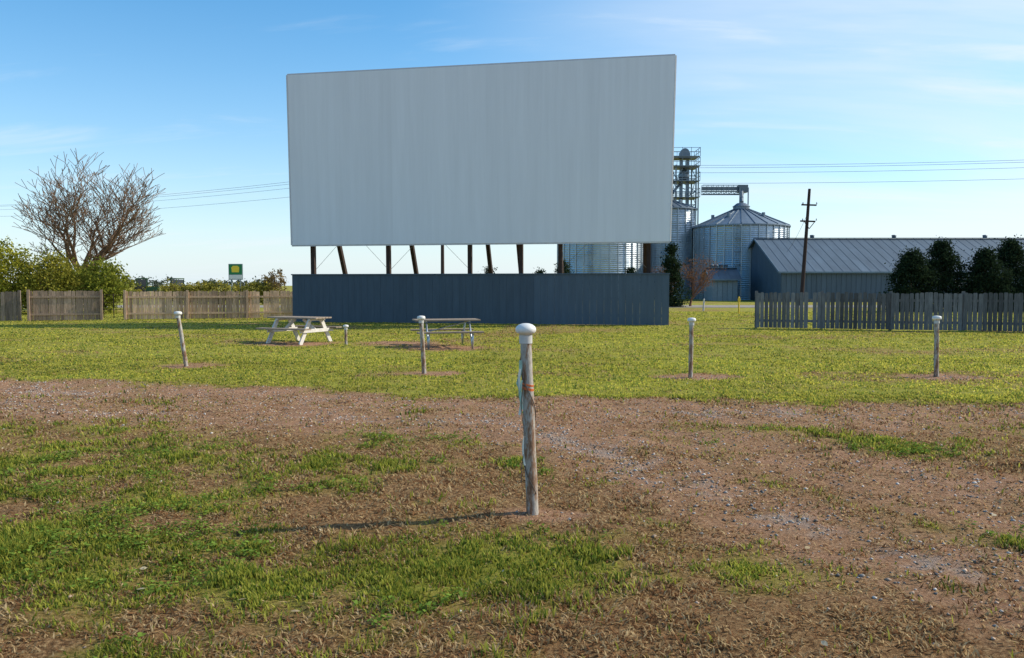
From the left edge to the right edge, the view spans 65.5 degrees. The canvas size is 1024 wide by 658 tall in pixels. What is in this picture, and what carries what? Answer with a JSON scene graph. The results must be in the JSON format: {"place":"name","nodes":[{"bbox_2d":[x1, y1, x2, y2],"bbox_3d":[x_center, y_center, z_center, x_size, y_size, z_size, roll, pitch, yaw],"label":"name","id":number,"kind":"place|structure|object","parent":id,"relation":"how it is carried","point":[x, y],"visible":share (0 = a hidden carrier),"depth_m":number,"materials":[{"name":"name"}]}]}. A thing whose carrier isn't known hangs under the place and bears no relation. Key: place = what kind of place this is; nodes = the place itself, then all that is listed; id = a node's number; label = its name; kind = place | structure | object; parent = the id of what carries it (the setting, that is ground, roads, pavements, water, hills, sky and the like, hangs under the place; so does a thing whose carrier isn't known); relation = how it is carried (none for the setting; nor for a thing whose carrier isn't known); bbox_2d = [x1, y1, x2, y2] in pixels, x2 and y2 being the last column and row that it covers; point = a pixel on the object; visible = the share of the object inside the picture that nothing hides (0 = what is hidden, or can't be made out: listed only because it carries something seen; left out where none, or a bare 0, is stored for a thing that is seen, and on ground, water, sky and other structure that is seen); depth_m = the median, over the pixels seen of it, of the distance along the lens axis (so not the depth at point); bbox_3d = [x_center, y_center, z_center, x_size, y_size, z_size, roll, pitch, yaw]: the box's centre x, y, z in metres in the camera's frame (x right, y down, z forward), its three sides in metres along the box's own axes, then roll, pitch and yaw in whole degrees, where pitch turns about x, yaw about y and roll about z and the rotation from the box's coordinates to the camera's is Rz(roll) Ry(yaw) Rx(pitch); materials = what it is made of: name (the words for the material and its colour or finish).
{"place":"outdoors","nodes":[
{"label":"outdoors","id":0,"kind":"place"},
{"bbox_2d":[164,278,183,294],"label":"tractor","id":1,"kind":"object","parent":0,"point":[178,281],"visible":0.27,"depth_m":111.27,"materials":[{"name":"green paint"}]},
{"bbox_2d":[107,305,876,306],"bbox_3d":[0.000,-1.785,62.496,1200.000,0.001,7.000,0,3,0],"label":"road","id":2,"kind":"structure","parent":0,"point":[682,306],"depth_m":61.76,"materials":[{"name":"grey asphalt"}]},
{"bbox_2d":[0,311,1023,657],"bbox_3d":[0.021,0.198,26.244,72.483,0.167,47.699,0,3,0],"label":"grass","id":3,"kind":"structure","parent":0,"point":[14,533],"depth_m":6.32,"materials":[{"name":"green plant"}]},
{"bbox_2d":[0,286,1023,657],"bbox_3d":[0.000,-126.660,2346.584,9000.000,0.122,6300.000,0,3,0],"label":"ground","id":4,"kind":"structure","parent":0,"point":[844,538],"depth_m":6.38,"materials":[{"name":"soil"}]},
{"bbox_2d":[0,290,21,320],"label":"wooden fence","id":5,"kind":"object","parent":4,"relation":"on","point":[10,310],"visible":0.96,"depth_m":36.71,"materials":[{"name":"grey wood"}]},
{"bbox_2d":[0,236,45,312],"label":"shrub","id":6,"kind":"object","parent":4,"relation":"on","point":[6,268],"visible":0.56,"depth_m":45.45,"materials":[{"name":"green plant"}]},
{"bbox_2d":[10,244,91,312],"bbox_3d":[-26.630,-2.806,45.945,4.445,4.141,3.883,-1,3,-20],"label":"shrub","id":7,"kind":"object","parent":4,"relation":"on","point":[55,263],"visible":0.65,"depth_m":45.40,"materials":[{"name":"green plant"}]},
{"bbox_2d":[26,289,102,320],"bbox_3d":[-20.931,-1.110,37.338,3.146,1.480,0.171,-1,3,-18],"label":"wooden fence","id":8,"kind":"object","parent":4,"relation":"on","point":[67,307],"visible":0.98,"depth_m":37.37,"materials":[{"name":"brown wood"}]},
{"bbox_2d":[103,294,123,317],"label":"wire gate","id":9,"kind":"structure","parent":8,"relation":"attached to","point":[113,309],"depth_m":38.00,"materials":[{"name":"grey metal"}]},
{"bbox_2d":[4,261,146,305],"bbox_3d":[-27.850,-2.677,49.879,10.154,3.473,3.480,0,3,0],"label":"shrub","id":10,"kind":"object","parent":4,"relation":"on","point":[131,283],"visible":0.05,"depth_m":49.84,"materials":[{"name":"green plant"}]},
{"bbox_2d":[11,148,165,308],"bbox_3d":[-28.769,-6.662,54.990,9.082,10.800,11.724,-1,3,-24],"label":"bare tree","id":11,"kind":"object","parent":4,"relation":"on","point":[105,250],"visible":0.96,"depth_m":53.37,"materials":[{"name":"brown plant"}]},
{"bbox_2d":[72,254,133,313],"bbox_3d":[-23.902,-2.579,46.448,3.509,3.624,3.279,0,3,0],"label":"shrub","id":12,"kind":"object","parent":4,"relation":"on","point":[105,275],"visible":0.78,"depth_m":46.06,"materials":[{"name":"green plant"}]},
{"bbox_2d":[6,276,280,286],"bbox_3d":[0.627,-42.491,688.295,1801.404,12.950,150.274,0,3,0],"label":"distant trees","id":13,"kind":"object","parent":4,"relation":"on","point":[156,283],"visible":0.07,"depth_m":662.02,"materials":[{"name":"green plant"}]},
{"bbox_2d":[134,278,159,295],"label":"tractor","id":14,"kind":"object","parent":4,"relation":"on","point":[144,283],"visible":0.52,"depth_m":109.25,"materials":[{"name":"green paint"}]},
{"bbox_2d":[174,311,187,366],"bbox_3d":[-6.782,0.214,16.336,0.272,1.160,0.156,0,3,0],"label":"speaker pole","id":15,"kind":"object","parent":4,"relation":"on","point":[177,314],"visible":0.98,"depth_m":16.30,"materials":[{"name":"white paint"}]},
{"bbox_2d":[123,290,292,319],"bbox_3d":[-14.526,-1.207,39.372,8.466,1.450,0.171,-1,3,-18],"label":"wooden fence","id":16,"kind":"object","parent":4,"relation":"on","point":[212,297],"visible":0.85,"depth_m":39.25,"materials":[{"name":"brown wood"}]},
{"bbox_2d":[153,276,279,303],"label":"crop row","id":17,"kind":"object","parent":4,"relation":"on","point":[207,286],"visible":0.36,"depth_m":69.58,"materials":[{"name":"green plant"}]},
{"bbox_2d":[228,264,242,290],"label":"dealership sign","id":18,"kind":"object","parent":4,"relation":"on","point":[235,271],"visible":0.86,"depth_m":99.63,"materials":[{"name":"metal"}]},
{"bbox_2d":[259,269,286,298],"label":"shrub","id":19,"kind":"object","parent":4,"relation":"on","point":[272,277],"visible":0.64,"depth_m":69.81,"materials":[{"name":"green plant"}]},
{"bbox_2d":[256,316,341,344],"bbox_3d":[-6.200,0.045,23.237,1.750,0.803,1.705,1,3,24],"label":"picnic table","id":20,"kind":"object","parent":4,"relation":"on","point":[291,326],"visible":0.94,"depth_m":23.07,"materials":[{"name":"grey wood"}]},
{"bbox_2d":[343,325,348,344],"bbox_3d":[-4.660,0.173,22.343,0.156,0.590,0.156,0,3,0],"label":"speaker pole","id":21,"kind":"object","parent":4,"relation":"on","point":[345,332],"visible":0.96,"depth_m":22.31,"materials":[{"name":"white paint"}]},
{"bbox_2d":[417,316,425,373],"bbox_3d":[-1.699,0.308,14.940,0.155,1.120,0.156,3,4,45],"label":"speaker pole","id":22,"kind":"object","parent":4,"relation":"on","point":[422,340],"visible":0.96,"depth_m":14.90,"materials":[{"name":"white paint"}]},
{"bbox_2d":[441,245,443,273],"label":"utility pole","id":23,"kind":"object","parent":4,"relation":"on","point":[442,259],"depth_m":68.65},
{"bbox_2d":[3,160,1019,248],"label":"power lines","id":24,"kind":"object","parent":23,"relation":"attached to","point":[673,165],"visible":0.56,"depth_m":64.08,"materials":[{"name":"metal"}]},
{"bbox_2d":[410,318,483,349],"bbox_3d":[-1.780,0.119,21.539,1.750,0.773,1.705,-1,3,-14],"label":"picnic table","id":25,"kind":"object","parent":4,"relation":"on","point":[428,332],"visible":0.96,"depth_m":21.26,"materials":[{"name":"grey wood"}]},
{"bbox_2d":[286,54,676,324],"bbox_3d":[-1.180,-5.785,36.387,16.828,10.981,5.389,1,3,10],"label":"drive in movie screen","id":26,"kind":"object","parent":4,"relation":"on","point":[560,153],"visible":0.93,"depth_m":33.80,"materials":[{"name":"paint"}]},
{"bbox_2d":[480,266,497,273],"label":"conifer tree","id":27,"kind":"object","parent":4,"relation":"on","point":[486,271],"visible":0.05,"depth_m":71.76,"materials":[{"name":"green plant"}]},
{"bbox_2d":[47,430,996,645],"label":"fallen leaves","id":28,"kind":"object","parent":4,"relation":"on","point":[825,643],"visible":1,"depth_m":4.79,"materials":[{"name":"brown plant"}]},
{"bbox_2d":[515,323,538,515],"bbox_3d":[0.108,0.659,5.715,0.168,1.404,0.148,0,3,0],"label":"speaker pole","id":29,"kind":"object","parent":4,"relation":"on","point":[525,331],"visible":0.99,"depth_m":5.68,"materials":[{"name":"white paint"}]},
{"bbox_2d":[534,267,545,272],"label":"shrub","id":30,"kind":"object","parent":4,"relation":"on","point":[540,271],"visible":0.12,"depth_m":73.73,"materials":[{"name":"green plant"}]},
{"bbox_2d":[554,259,573,272],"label":"conifer tree","id":31,"kind":"object","parent":4,"relation":"on","point":[568,266],"visible":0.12,"depth_m":71.53,"materials":[{"name":"green plant"}]},
{"bbox_2d":[557,243,642,277],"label":"grain bin","id":32,"kind":"object","parent":4,"relation":"on","point":[605,258],"visible":0.28,"depth_m":91.07,"materials":[{"name":"silver metal"}]},
{"bbox_2d":[623,266,637,302],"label":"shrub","id":33,"kind":"object","parent":4,"relation":"on","point":[630,269],"visible":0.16,"depth_m":73.66,"materials":[{"name":"green plant"}]},
{"bbox_2d":[651,266,683,294],"bbox_3d":[12.616,-3.610,64.021,3.035,3.718,2.440,-1,3,-24],"label":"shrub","id":34,"kind":"object","parent":4,"relation":"on","point":[664,272],"visible":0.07,"depth_m":64.12,"materials":[{"name":"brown plant"}]},
{"bbox_2d":[651,196,696,298],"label":"grain bin","id":35,"kind":"object","parent":4,"relation":"on","point":[683,219],"visible":0.33,"depth_m":95.71,"materials":[{"name":"silver metal"}]},
{"bbox_2d":[655,241,696,306],"bbox_3d":[12.306,-4.158,60.885,3.519,5.154,3.080,0,3,0],"label":"conifer tree","id":36,"kind":"object","parent":4,"relation":"on","point":[674,268],"visible":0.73,"depth_m":60.50,"materials":[{"name":"green plant"}]},
{"bbox_2d":[687,318,695,377],"bbox_3d":[3.240,0.353,14.391,0.156,1.120,0.156,0,3,0],"label":"speaker pole","id":37,"kind":"object","parent":4,"relation":"on","point":[690,362],"visible":0.98,"depth_m":14.36,"materials":[{"name":"white paint"}]},
{"bbox_2d":[681,252,725,305],"bbox_3d":[14.766,-3.846,62.445,3.201,4.362,3.055,-3,4,-45],"label":"bare tree","id":38,"kind":"object","parent":4,"relation":"on","point":[702,276],"visible":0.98,"depth_m":62.36,"materials":[{"name":"brown plant"}]},
{"bbox_2d":[703,264,742,300],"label":"shed","id":39,"kind":"structure","parent":4,"relation":"on","point":[724,287],"depth_m":85.91,"materials":[{"name":"metal"}]},
{"bbox_2d":[738,297,740,313],"bbox_3d":[13.300,-1.401,46.682,0.160,1.000,0.118,0,3,0],"label":"marker post","id":40,"kind":"object","parent":4,"relation":"on","point":[739,299],"visible":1,"depth_m":46.65,"materials":[{"name":"yellow paint"}]},
{"bbox_2d":[692,203,790,299],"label":"grain bin","id":41,"kind":"object","parent":4,"relation":"on","point":[727,237],"visible":0.45,"depth_m":90.67,"materials":[{"name":"metal"}]},
{"bbox_2d":[701,185,748,204],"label":"conveyor bridge","id":42,"kind":"structure","parent":41,"relation":"on","point":[741,190],"depth_m":96.88,"materials":[{"name":"metal"}]},
{"bbox_2d":[799,189,816,305],"bbox_3d":[23.836,-6.515,64.225,1.352,9.515,0.370,0,3,0],"label":"utility pole","id":43,"kind":"object","parent":4,"relation":"on","point":[806,222],"visible":0.98,"depth_m":64.09,"materials":[{"name":"brown wood"}]},
{"bbox_2d":[754,291,1023,331],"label":"wooden fence","id":44,"kind":"object","parent":4,"relation":"on","point":[890,300],"visible":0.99,"depth_m":29.31,"materials":[{"name":"grey wood"}]},
{"bbox_2d":[878,244,946,311],"bbox_3d":[25.197,-3.242,49.939,4.495,4.521,4.549,0,3,0],"label":"conifer tree","id":45,"kind":"object","parent":4,"relation":"on","point":[912,268],"visible":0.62,"depth_m":49.40,"materials":[{"name":"green plant"}]},
{"bbox_2d":[932,316,941,376],"bbox_3d":[7.580,0.320,14.239,0.156,1.120,0.156,0,3,0],"label":"speaker pole","id":46,"kind":"object","parent":4,"relation":"on","point":[937,319],"visible":1,"depth_m":14.21,"materials":[{"name":"white paint"}]},
{"bbox_2d":[919,237,972,311],"bbox_3d":[27.416,-3.535,51.143,4.460,4.975,4.110,0,3,0],"label":"conifer tree","id":47,"kind":"object","parent":4,"relation":"on","point":[940,255],"visible":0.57,"depth_m":50.31,"materials":[{"name":"green plant"}]},
{"bbox_2d":[952,244,1023,311],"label":"conifer tree","id":48,"kind":"object","parent":4,"relation":"on","point":[986,264],"visible":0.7,"depth_m":49.25,"materials":[{"name":"green plant"}]},
{"bbox_2d":[972,234,1023,311],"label":"conifer tree","id":49,"kind":"object","parent":4,"relation":"on","point":[1011,251],"visible":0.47,"depth_m":50.26,"materials":[{"name":"green plant"}]},
{"bbox_2d":[0,0,1023,285],"label":"sky","id":50,"kind":"structure","parent":0,"point":[193,93],"materials":[{"name":"blue"}]},
{"bbox_2d":[673,147,700,224],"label":"grain elevator tower","id":51,"kind":"structure","parent":0,"point":[681,179],"depth_m":99.48,"materials":[{"name":"grey metal"}]},
{"bbox_2d":[748,235,1023,301],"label":"metal barn","id":52,"kind":"structure","parent":0,"point":[853,266],"depth_m":82.98,"materials":[{"name":"grey metal"}]}
]}

